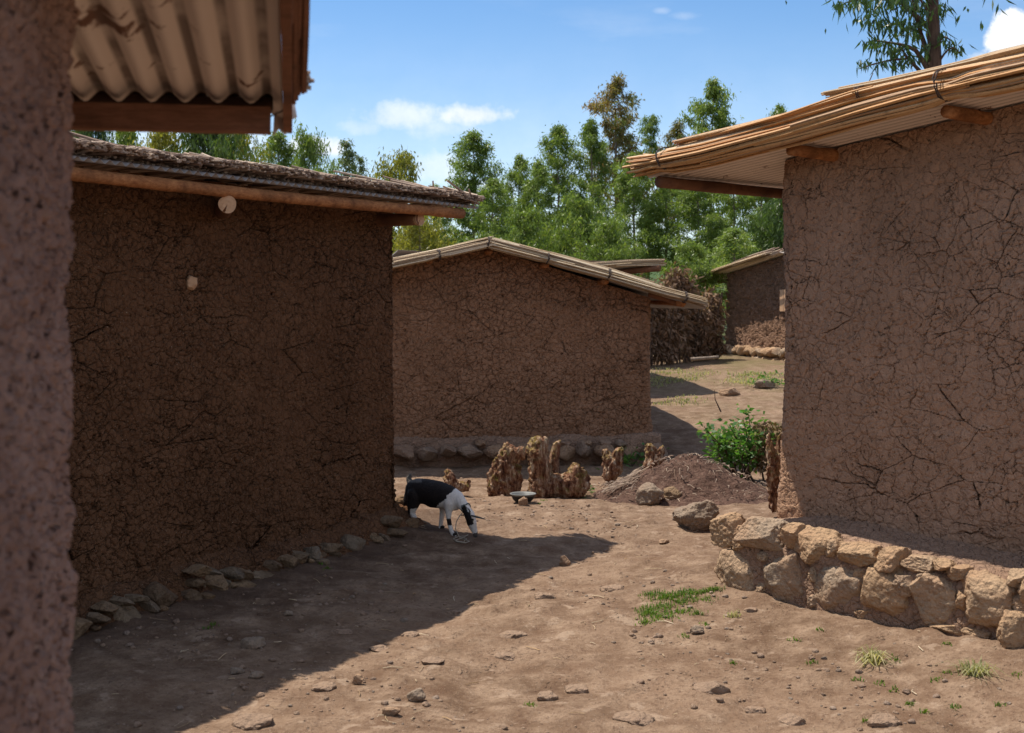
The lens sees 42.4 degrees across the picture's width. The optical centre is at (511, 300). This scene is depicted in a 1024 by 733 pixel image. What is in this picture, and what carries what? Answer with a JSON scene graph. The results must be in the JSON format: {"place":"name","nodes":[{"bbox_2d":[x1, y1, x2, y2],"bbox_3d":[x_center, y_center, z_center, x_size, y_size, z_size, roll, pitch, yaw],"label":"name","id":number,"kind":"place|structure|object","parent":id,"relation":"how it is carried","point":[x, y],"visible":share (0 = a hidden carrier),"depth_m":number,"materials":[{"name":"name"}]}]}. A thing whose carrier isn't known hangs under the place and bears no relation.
{"place":"outdoors","nodes":[
{"label":"outdoors","id":0,"kind":"place"},
{"bbox_2d":[112,485,927,727],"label":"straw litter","id":1,"kind":"object","parent":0,"point":[473,605],"visible":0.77,"depth_m":7.08,"materials":[{"name":"beige plant"}]},
{"bbox_2d":[67,308,1023,732],"bbox_3d":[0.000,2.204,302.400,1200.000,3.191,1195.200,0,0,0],"label":"ground","id":2,"kind":"structure","parent":0,"point":[113,684],"depth_m":7.04,"materials":[{"name":"brown soil"}]},
{"bbox_2d":[71,131,115,141],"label":"broadleaf tree","id":3,"kind":"object","parent":2,"relation":"on","point":[92,134],"visible":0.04,"depth_m":34.96,"materials":[{"name":"green plant"}]},
{"bbox_2d":[102,131,148,147],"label":"broadleaf tree","id":4,"kind":"object","parent":2,"relation":"on","point":[123,137],"visible":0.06,"depth_m":32.80,"materials":[{"name":"green plant"}]},
{"bbox_2d":[127,132,185,152],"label":"broadleaf tree","id":5,"kind":"object","parent":2,"relation":"on","point":[161,140],"visible":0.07,"depth_m":29.83,"materials":[{"name":"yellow plant"}]},
{"bbox_2d":[0,0,313,732],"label":"mud house","id":6,"kind":"structure","parent":2,"relation":"on","point":[204,66],"depth_m":2.23,"materials":[{"name":"brown soil"}]},
{"bbox_2d":[161,133,266,163],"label":"broadleaf tree","id":7,"kind":"object","parent":2,"relation":"on","point":[199,143],"visible":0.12,"depth_m":29.58,"materials":[{"name":"green plant"}]},
{"bbox_2d":[230,667,244,673],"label":"rock","id":8,"kind":"object","parent":2,"relation":"on","point":[234,670],"visible":1,"depth_m":6.53,"materials":[{"name":"grey stone"}]},
{"bbox_2d":[216,134,275,164],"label":"broadleaf tree","id":9,"kind":"object","parent":2,"relation":"on","point":[247,139],"visible":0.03,"depth_m":33.83,"materials":[{"name":"green plant"}]},
{"bbox_2d":[231,713,272,729],"bbox_3d":[-1.142,1.865,5.819,0.188,0.071,0.197,0,0,0],"label":"rock","id":10,"kind":"object","parent":2,"relation":"on","point":[249,721],"visible":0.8,"depth_m":5.78,"materials":[{"name":"beige stone"}]},
{"bbox_2d":[240,636,265,649],"bbox_3d":[-1.376,1.823,7.018,0.134,0.065,0.103,0,0,0],"label":"rock","id":11,"kind":"object","parent":2,"relation":"on","point":[253,643],"visible":1,"depth_m":6.99,"materials":[{"name":"grey stone"}]},
{"bbox_2d":[248,671,263,678],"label":"rock","id":12,"kind":"object","parent":2,"relation":"on","point":[256,674],"visible":1,"depth_m":6.41,"materials":[{"name":"stone"}]},
{"bbox_2d":[64,131,485,639],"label":"mud house","id":13,"kind":"structure","parent":2,"relation":"on","point":[231,332],"depth_m":8.44,"materials":[{"name":"mud"},{"name":"straw"},{"name":"wood"}]},
{"bbox_2d":[252,131,312,168],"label":"eucalyptus tree","id":14,"kind":"object","parent":2,"relation":"on","point":[277,142],"visible":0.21,"depth_m":36.79,"materials":[{"name":"green plant"}]},
{"bbox_2d":[283,610,292,615],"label":"rock","id":15,"kind":"object","parent":2,"relation":"on","point":[288,613],"visible":1,"depth_m":7.69,"materials":[{"name":"grey stone"}]},
{"bbox_2d":[275,118,341,175],"bbox_3d":[-6.057,-2.181,39.977,2.340,6.815,2.421,0,0,-36],"label":"broadleaf tree","id":16,"kind":"object","parent":2,"relation":"on","point":[309,147],"visible":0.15,"depth_m":39.94,"materials":[{"name":"green plant"}]},
{"bbox_2d":[311,681,335,690],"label":"rock","id":17,"kind":"object","parent":2,"relation":"on","point":[325,686],"visible":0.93,"depth_m":6.29,"materials":[{"name":"beige stone"}]},
{"bbox_2d":[332,629,352,634],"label":"rock","id":18,"kind":"object","parent":2,"relation":"on","point":[342,632],"visible":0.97,"depth_m":7.33,"materials":[{"name":"stone"}]},
{"bbox_2d":[329,138,361,177],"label":"eucalyptus tree","id":19,"kind":"object","parent":2,"relation":"on","point":[348,155],"visible":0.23,"depth_m":48.00,"materials":[{"name":"green plant"}]},
{"bbox_2d":[352,674,364,684],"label":"rock","id":20,"kind":"object","parent":2,"relation":"on","point":[358,679],"visible":1,"depth_m":6.38,"materials":[{"name":"brown stone"}]},
{"bbox_2d":[350,154,372,176],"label":"eucalyptus tree","id":21,"kind":"object","parent":2,"relation":"on","point":[361,168],"visible":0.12,"depth_m":50.07,"materials":[{"name":"green plant"}]},
{"bbox_2d":[369,645,388,651],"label":"rock","id":22,"kind":"object","parent":2,"relation":"on","point":[377,648],"visible":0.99,"depth_m":7.02,"materials":[{"name":"beige stone"}]},
{"bbox_2d":[382,706,400,715],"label":"rock","id":23,"kind":"object","parent":2,"relation":"on","point":[392,711],"visible":1,"depth_m":5.89,"materials":[{"name":"brown stone"}]},
{"bbox_2d":[366,145,434,254],"bbox_3d":[-2.933,-1.355,34.068,2.300,5.351,2.143,0,0,-44],"label":"broadleaf tree","id":24,"kind":"object","parent":2,"relation":"on","point":[400,167],"visible":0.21,"depth_m":33.80,"materials":[{"name":"green plant"}]},
{"bbox_2d":[403,631,419,636],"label":"rock","id":25,"kind":"object","parent":2,"relation":"on","point":[411,633],"visible":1,"depth_m":7.25,"materials":[{"name":"beige stone"}]},
{"bbox_2d":[407,687,425,701],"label":"rock","id":26,"kind":"object","parent":2,"relation":"on","point":[417,695],"visible":1,"depth_m":6.12,"materials":[{"name":"grey stone"}]},
{"bbox_2d":[392,216,463,253],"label":"broadleaf tree","id":27,"kind":"object","parent":2,"relation":"on","point":[429,242],"visible":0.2,"depth_m":29.89,"materials":[{"name":"green plant"}]},
{"bbox_2d":[402,183,462,247],"bbox_3d":[-2.436,-1.163,39.905,2.370,4.765,2.690,0,0,-32],"label":"eucalyptus tree","id":28,"kind":"object","parent":2,"relation":"on","point":[445,223],"visible":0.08,"depth_m":39.84,"materials":[{"name":"green plant"}]},
{"bbox_2d":[421,656,444,664],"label":"rock","id":29,"kind":"object","parent":2,"relation":"on","point":[432,660],"visible":1,"depth_m":6.74,"materials":[{"name":"beige stone"}]},
{"bbox_2d":[403,474,485,537],"bbox_3d":[-0.526,1.607,10.113,0.969,0.502,0.240,0,0,38],"label":"goat","id":30,"kind":"object","parent":2,"relation":"on","point":[446,498],"visible":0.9,"depth_m":10.09},
{"bbox_2d":[453,512,469,542],"bbox_3d":[-0.375,1.696,9.895,0.126,0.193,0.304,0,0,0],"label":"rope","id":31,"kind":"object","parent":30,"relation":"hanging from","point":[460,536],"visible":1,"depth_m":9.88,"materials":[{"name":"fabric"}]},
{"bbox_2d":[447,610,461,614],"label":"rock","id":32,"kind":"object","parent":2,"relation":"on","point":[453,612],"visible":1,"depth_m":7.83,"materials":[{"name":"stone"}]},
{"bbox_2d":[443,468,470,491],"bbox_3d":[-0.526,1.714,12.383,0.247,0.277,0.167,0,0,25],"label":"tree stump","id":33,"kind":"object","parent":2,"relation":"on","point":[449,477],"visible":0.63,"depth_m":12.36,"materials":[{"name":"brown wood"}]},
{"bbox_2d":[439,127,519,243],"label":"eucalyptus tree","id":34,"kind":"object","parent":2,"relation":"on","point":[476,167],"visible":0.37,"depth_m":44.53,"materials":[{"name":"green plant"}]},
{"bbox_2d":[458,175,516,241],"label":"eucalyptus tree","id":35,"kind":"object","parent":2,"relation":"on","point":[493,185],"visible":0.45,"depth_m":41.06,"materials":[{"name":"green plant"}]},
{"bbox_2d":[493,652,514,660],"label":"rock","id":36,"kind":"object","parent":2,"relation":"on","point":[508,656],"visible":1,"depth_m":6.91,"materials":[{"name":"beige stone"}]},
{"bbox_2d":[486,442,525,496],"bbox_3d":[-0.054,1.629,12.442,0.383,0.593,0.313,0,0,0],"label":"tree stump","id":37,"kind":"object","parent":2,"relation":"on","point":[504,476],"visible":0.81,"depth_m":12.36,"materials":[{"name":"brown wood"}]},
{"bbox_2d":[499,630,526,637],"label":"rock","id":38,"kind":"object","parent":2,"relation":"on","point":[511,634],"visible":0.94,"depth_m":7.33,"materials":[{"name":"beige stone"}]},
{"bbox_2d":[489,153,542,239],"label":"eucalyptus tree","id":39,"kind":"object","parent":2,"relation":"on","point":[519,175],"visible":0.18,"depth_m":45.73,"materials":[{"name":"green plant"}]},
{"bbox_2d":[477,200,565,253],"bbox_3d":[0.188,-0.698,34.925,2.330,3.983,2.253,0,0,18],"label":"broadleaf tree","id":40,"kind":"object","parent":2,"relation":"on","point":[523,232],"visible":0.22,"depth_m":34.83,"materials":[{"name":"green plant"}]},
{"bbox_2d":[518,497,527,505],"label":"rock","id":41,"kind":"object","parent":2,"relation":"on","point":[522,501],"visible":1,"depth_m":11.48,"materials":[{"name":"brown stone"}]},
{"bbox_2d":[510,491,535,501],"bbox_3d":[0.097,1.740,11.663,0.235,0.074,0.235,0,0,0],"label":"metal bowl","id":42,"kind":"object","parent":2,"relation":"on","point":[518,495],"visible":0.81,"depth_m":11.61,"materials":[{"name":"grey metal"}]},
{"bbox_2d":[392,250,666,273],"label":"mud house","id":43,"kind":"structure","parent":2,"relation":"on","point":[634,266],"depth_m":21.70,"materials":[{"name":"brown wood"}]},
{"bbox_2d":[506,159,570,253],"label":"eucalyptus tree","id":44,"kind":"object","parent":2,"relation":"on","point":[533,187],"visible":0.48,"depth_m":41.77,"materials":[{"name":"green plant"}]},
{"bbox_2d":[533,592,555,599],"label":"rock","id":45,"kind":"object","parent":2,"relation":"on","point":[539,595],"visible":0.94,"depth_m":8.03,"materials":[{"name":"beige stone"}]},
{"bbox_2d":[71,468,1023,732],"bbox_3d":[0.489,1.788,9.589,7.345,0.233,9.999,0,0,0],"label":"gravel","id":46,"kind":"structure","parent":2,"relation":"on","point":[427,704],"depth_m":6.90,"materials":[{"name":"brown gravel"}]},
{"bbox_2d":[537,690,557,700],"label":"rock","id":47,"kind":"object","parent":2,"relation":"on","point":[548,695],"visible":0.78,"depth_m":6.18,"materials":[{"name":"beige stone"}]},
{"bbox_2d":[392,236,708,466],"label":"mud house","id":48,"kind":"structure","parent":2,"relation":"on","point":[497,343],"depth_m":14.99,"materials":[{"name":"brown soil"}]},
{"bbox_2d":[514,121,590,255],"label":"eucalyptus tree","id":49,"kind":"object","parent":2,"relation":"on","point":[559,138],"visible":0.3,"depth_m":46.97,"materials":[{"name":"green plant"}]},
{"bbox_2d":[525,435,590,497],"bbox_3d":[0.428,1.573,12.345,0.618,0.631,0.355,0,0,0],"label":"tree stump","id":50,"kind":"object","parent":2,"relation":"on","point":[547,478],"visible":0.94,"depth_m":12.23,"materials":[{"name":"brown wood"}]},
{"bbox_2d":[559,555,570,565],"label":"rock","id":51,"kind":"object","parent":2,"relation":"on","point":[564,560],"visible":0.98,"depth_m":9.10,"materials":[{"name":"brown stone"}]},
{"bbox_2d":[564,684,588,693],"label":"rock","id":52,"kind":"object","parent":2,"relation":"on","point":[575,688],"visible":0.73,"depth_m":6.31,"materials":[{"name":"beige stone"}]},
{"bbox_2d":[537,186,628,260],"bbox_3d":[2.016,-0.922,36.041,2.615,4.422,2.528,0,0,33],"label":"broadleaf tree","id":53,"kind":"object","parent":2,"relation":"on","point":[574,220],"visible":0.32,"depth_m":35.91,"materials":[{"name":"green plant"}]},
{"bbox_2d":[565,117,628,259],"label":"eucalyptus tree","id":54,"kind":"object","parent":2,"relation":"on","point":[598,153],"visible":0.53,"depth_m":45.93,"materials":[{"name":"green plant"}]},
{"bbox_2d":[567,211,648,277],"bbox_3d":[2.459,-0.456,33.142,2.124,3.576,2.197,0,0,25],"label":"broadleaf tree","id":55,"kind":"object","parent":2,"relation":"on","point":[615,250],"visible":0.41,"depth_m":32.78,"materials":[{"name":"green plant"}]},
{"bbox_2d":[199,447,1021,721],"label":"weeds","id":56,"kind":"object","parent":2,"relation":"on","point":[853,679],"visible":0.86,"depth_m":6.37,"materials":[{"name":"green plant"}]},
{"bbox_2d":[599,584,623,591],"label":"rock","id":57,"kind":"object","parent":2,"relation":"on","point":[613,587],"visible":0.71,"depth_m":8.20,"materials":[{"name":"beige stone"}]},
{"bbox_2d":[601,447,623,483],"bbox_3d":[1.007,1.650,13.195,0.232,0.382,0.194,0,0,0],"label":"tree stump","id":58,"kind":"object","parent":2,"relation":"on","point":[612,465],"visible":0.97,"depth_m":13.15,"materials":[{"name":"brown wood"}]},
{"bbox_2d":[581,71,658,222],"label":"eucalyptus tree","id":59,"kind":"object","parent":2,"relation":"on","point":[616,128],"visible":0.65,"depth_m":47.62,"materials":[{"name":"green plant"}]},
{"bbox_2d":[582,151,672,279],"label":"eucalyptus tree","id":60,"kind":"object","parent":2,"relation":"on","point":[627,182],"visible":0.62,"depth_m":41.82,"materials":[{"name":"green plant"}]},
{"bbox_2d":[612,710,653,725],"bbox_3d":[0.546,1.868,5.902,0.185,0.051,0.177,0,0,17],"label":"rock","id":61,"kind":"object","parent":2,"relation":"on","point":[638,718],"visible":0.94,"depth_m":5.87,"materials":[{"name":"beige stone"}]},
{"bbox_2d":[622,443,644,466],"bbox_3d":[1.373,1.720,14.768,0.599,0.276,0.350,0,0,0],"label":"weed","id":62,"kind":"object","parent":2,"relation":"on","point":[626,458],"visible":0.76,"depth_m":14.76,"materials":[{"name":"green plant"}]},
{"bbox_2d":[618,113,672,279],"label":"eucalyptus tree","id":63,"kind":"object","parent":2,"relation":"on","point":[650,129],"visible":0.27,"depth_m":50.82,"materials":[{"name":"green plant"}]},
{"bbox_2d":[635,482,664,505],"bbox_3d":[1.250,1.760,11.870,0.264,0.256,0.188,0,0,34],"label":"rock","id":64,"kind":"object","parent":2,"relation":"on","point":[648,494],"visible":0.87,"depth_m":11.80,"materials":[{"name":"brown stone"}]},
{"bbox_2d":[643,443,665,468],"bbox_3d":[1.510,1.679,14.000,0.252,0.346,0.223,0,0,0],"label":"tree stump","id":65,"kind":"object","parent":2,"relation":"on","point":[652,452],"visible":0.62,"depth_m":13.96,"materials":[{"name":"brown wood"}]},
{"bbox_2d":[659,539,668,543],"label":"rock","id":66,"kind":"object","parent":2,"relation":"on","point":[663,541],"visible":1,"depth_m":9.82,"materials":[{"name":"beige stone"}]},
{"bbox_2d":[632,178,700,278],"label":"eucalyptus tree","id":67,"kind":"object","parent":2,"relation":"on","point":[663,199],"visible":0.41,"depth_m":41.90,"materials":[{"name":"green plant"}]},
{"bbox_2d":[663,486,681,499],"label":"rock","id":68,"kind":"object","parent":2,"relation":"on","point":[672,491],"visible":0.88,"depth_m":11.87,"materials":[{"name":"brown stone"}]},
{"bbox_2d":[656,117,695,247],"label":"eucalyptus tree","id":69,"kind":"object","parent":2,"relation":"on","point":[676,132],"visible":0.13,"depth_m":52.94,"materials":[{"name":"green plant"}]},
{"bbox_2d":[634,586,725,625],"bbox_3d":[0.974,1.775,7.707,0.525,0.128,0.643,0,0,12],"label":"grass patch","id":70,"kind":"object","parent":2,"relation":"on","point":[675,596],"visible":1,"depth_m":7.77,"materials":[{"name":"green plant"}]},
{"bbox_2d":[590,452,778,506],"bbox_3d":[1.662,1.656,12.400,1.964,0.446,1.440,0,0,0],"label":"compost heap","id":71,"kind":"object","parent":2,"relation":"on","point":[691,478],"visible":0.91,"depth_m":12.12,"materials":[{"name":"soil"}]},
{"bbox_2d":[639,261,729,365],"bbox_3d":[3.481,0.310,28.164,0.946,2.316,3.958,0,0,39],"label":"brush fence","id":72,"kind":"object","parent":2,"relation":"on","point":[685,335],"visible":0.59,"depth_m":28.29,"materials":[{"name":"dry brushwood"},{"name":"twigs"}]},
{"bbox_2d":[642,189,738,294],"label":"eucalyptus tree","id":73,"kind":"object","parent":2,"relation":"on","point":[691,203],"visible":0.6,"depth_m":40.80,"materials":[{"name":"green plant"}]},
{"bbox_2d":[653,237,732,314],"bbox_3d":[4.499,-0.133,32.100,2.131,2.932,2.060,0,0,3],"label":"broadleaf tree","id":74,"kind":"object","parent":2,"relation":"on","point":[694,256],"visible":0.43,"depth_m":31.92,"materials":[{"name":"green plant"}]},
{"bbox_2d":[672,499,718,530],"bbox_3d":[1.444,1.708,10.385,0.362,0.285,0.269,0,0,0],"label":"rock","id":75,"kind":"object","parent":2,"relation":"on","point":[697,516],"visible":0.77,"depth_m":10.29,"materials":[{"name":"brown stone"}]},
{"bbox_2d":[690,625,703,633],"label":"rock","id":76,"kind":"object","parent":2,"relation":"on","point":[695,629],"visible":1,"depth_m":7.23,"materials":[{"name":"grey stone"}]},
{"bbox_2d":[691,356,718,360],"bbox_3d":[3.843,1.151,26.301,0.560,0.110,0.075,0,0,0],"label":"pole","id":77,"kind":"object","parent":2,"relation":"on","point":[703,358],"visible":1,"depth_m":26.28,"materials":[{"name":"brown wood"}]},
{"bbox_2d":[692,681,729,693],"bbox_3d":[0.955,1.867,6.340,0.177,0.080,0.156,0,0,0],"label":"rock","id":78,"kind":"object","parent":2,"relation":"on","point":[714,687],"visible":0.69,"depth_m":6.29,"materials":[{"name":"beige stone"}]},
{"bbox_2d":[668,76,758,291],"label":"eucalyptus tree","id":79,"kind":"object","parent":2,"relation":"on","point":[714,94],"visible":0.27,"depth_m":48.62,"materials":[{"name":"green plant"}]},
{"bbox_2d":[701,194,755,260],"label":"eucalyptus tree","id":80,"kind":"object","parent":2,"relation":"on","point":[725,199],"visible":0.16,"depth_m":44.01,"materials":[{"name":"green plant"}]},
{"bbox_2d":[719,388,740,395],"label":"rock","id":81,"kind":"object","parent":2,"relation":"on","point":[730,392],"visible":0.99,"depth_m":20.98,"materials":[{"name":"brown stone"}]},
{"bbox_2d":[700,226,761,322],"bbox_3d":[5.817,-0.359,35.031,2.779,3.259,2.474,0,0,33],"label":"eucalyptus tree","id":82,"kind":"object","parent":2,"relation":"on","point":[730,238],"visible":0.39,"depth_m":34.78,"materials":[{"name":"green plant"}]},
{"bbox_2d":[723,609,743,617],"bbox_3d":[1.256,1.772,7.460,0.109,0.052,0.129,0,0,43],"label":"grass tuft","id":83,"kind":"object","parent":2,"relation":"on","point":[735,614],"visible":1,"depth_m":7.47,"materials":[{"name":"plant"}]},
{"bbox_2d":[690,247,785,360],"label":"mud house","id":84,"kind":"structure","parent":2,"relation":"on","point":[756,299],"depth_m":30.38,"materials":[{"name":"brown soil"}]},
{"bbox_2d":[695,390,781,481],"bbox_3d":[2.316,1.373,13.309,0.972,0.957,0.848,0,0,0],"label":"leafy bush","id":85,"kind":"object","parent":2,"relation":"on","point":[753,455],"visible":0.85,"depth_m":13.20,"materials":[{"name":"green plant"}]},
{"bbox_2d":[744,607,756,612],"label":"rock","id":86,"kind":"object","parent":2,"relation":"on","point":[751,609],"visible":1,"depth_m":7.54,"materials":[{"name":"beige stone"}]},
{"bbox_2d":[744,706,765,713],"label":"rock","id":87,"kind":"object","parent":2,"relation":"on","point":[754,709],"visible":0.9,"depth_m":6.05,"materials":[{"name":"beige stone"}]},
{"bbox_2d":[729,195,783,261],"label":"eucalyptus tree","id":88,"kind":"object","parent":2,"relation":"on","point":[747,207],"visible":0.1,"depth_m":43.22,"materials":[{"name":"green plant"}]},
{"bbox_2d":[732,198,783,257],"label":"broadleaf tree","id":89,"kind":"object","parent":2,"relation":"on","point":[772,229],"visible":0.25,"depth_m":36.65,"materials":[{"name":"green plant"}]},
{"bbox_2d":[742,370,784,385],"bbox_3d":[4.207,1.275,21.670,0.869,0.297,0.546,0,0,0],"label":"weed","id":90,"kind":"object","parent":2,"relation":"on","point":[774,380],"visible":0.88,"depth_m":21.62,"materials":[{"name":"green plant"}]},
{"bbox_2d":[753,379,775,387],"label":"rock","id":91,"kind":"object","parent":2,"relation":"on","point":[765,384],"visible":0.98,"depth_m":21.52,"materials":[{"name":"grey stone"}]},
{"bbox_2d":[751,103,786,216],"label":"eucalyptus tree","id":92,"kind":"object","parent":2,"relation":"on","point":[779,110],"visible":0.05,"depth_m":49.90,"materials":[{"name":"green plant"}]},
{"bbox_2d":[765,433,781,512],"bbox_3d":[2.193,1.433,11.002,0.169,0.667,0.127,0,0,0],"label":"tree stump","id":93,"kind":"object","parent":2,"relation":"on","point":[773,468],"visible":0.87,"depth_m":10.97,"materials":[{"name":"brown wood"}]},
{"bbox_2d":[776,713,805,725],"bbox_3d":[1.252,1.886,5.927,0.123,0.057,0.126,0,0,0],"label":"rock","id":94,"kind":"object","parent":2,"relation":"on","point":[793,719],"visible":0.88,"depth_m":5.90,"materials":[{"name":"beige stone"}]},
{"bbox_2d":[622,44,1023,638],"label":"mud house","id":95,"kind":"structure","parent":2,"relation":"on","point":[900,500],"depth_m":7.62,"materials":[{"name":"brown soil"}]},
{"bbox_2d":[854,644,898,667],"bbox_3d":[1.825,1.776,6.642,0.290,0.105,0.370,0,0,0],"label":"grass tuft","id":96,"kind":"object","parent":2,"relation":"on","point":[872,658],"visible":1,"depth_m":6.61,"materials":[{"name":"plant"}]},
{"bbox_2d":[866,713,898,726],"bbox_3d":[1.638,1.873,5.848,0.140,0.072,0.134,0,0,0],"label":"rock","id":97,"kind":"object","parent":2,"relation":"on","point":[882,720],"visible":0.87,"depth_m":5.81,"materials":[{"name":"beige stone"}]},
{"bbox_2d":[785,0,1015,78],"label":"eucalyptus tree","id":98,"kind":"object","parent":2,"relation":"on","point":[934,12],"visible":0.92,"depth_m":18.87,"materials":[{"name":"green plant"}]},
{"bbox_2d":[927,656,1012,679],"bbox_3d":[2.215,1.752,6.316,0.297,0.087,0.375,0,0,-22],"label":"grass tuft","id":99,"kind":"object","parent":2,"relation":"on","point":[976,670],"visible":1,"depth_m":6.31,"materials":[{"name":"green plant"}]},
{"bbox_2d":[996,609,1023,648],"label":"rock","id":100,"kind":"object","parent":2,"relation":"on","point":[1010,633],"visible":0.96,"depth_m":6.57,"materials":[{"name":"brown stone"}]},
{"bbox_2d":[94,0,1023,248],"label":"sky","id":101,"kind":"structure","parent":0,"point":[417,75],"materials":[{"name":"blue"}]},
{"bbox_2d":[451,239,737,305],"bbox_3d":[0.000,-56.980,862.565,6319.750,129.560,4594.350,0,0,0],"label":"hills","id":102,"kind":"structure","parent":0,"point":[652,275],"depth_m":1648.62,"materials":[{"name":"green plant"}]},
{"bbox_2d":[650,366,783,406],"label":"slope grass","id":103,"kind":"structure","parent":0,"point":[739,381],"depth_m":23.02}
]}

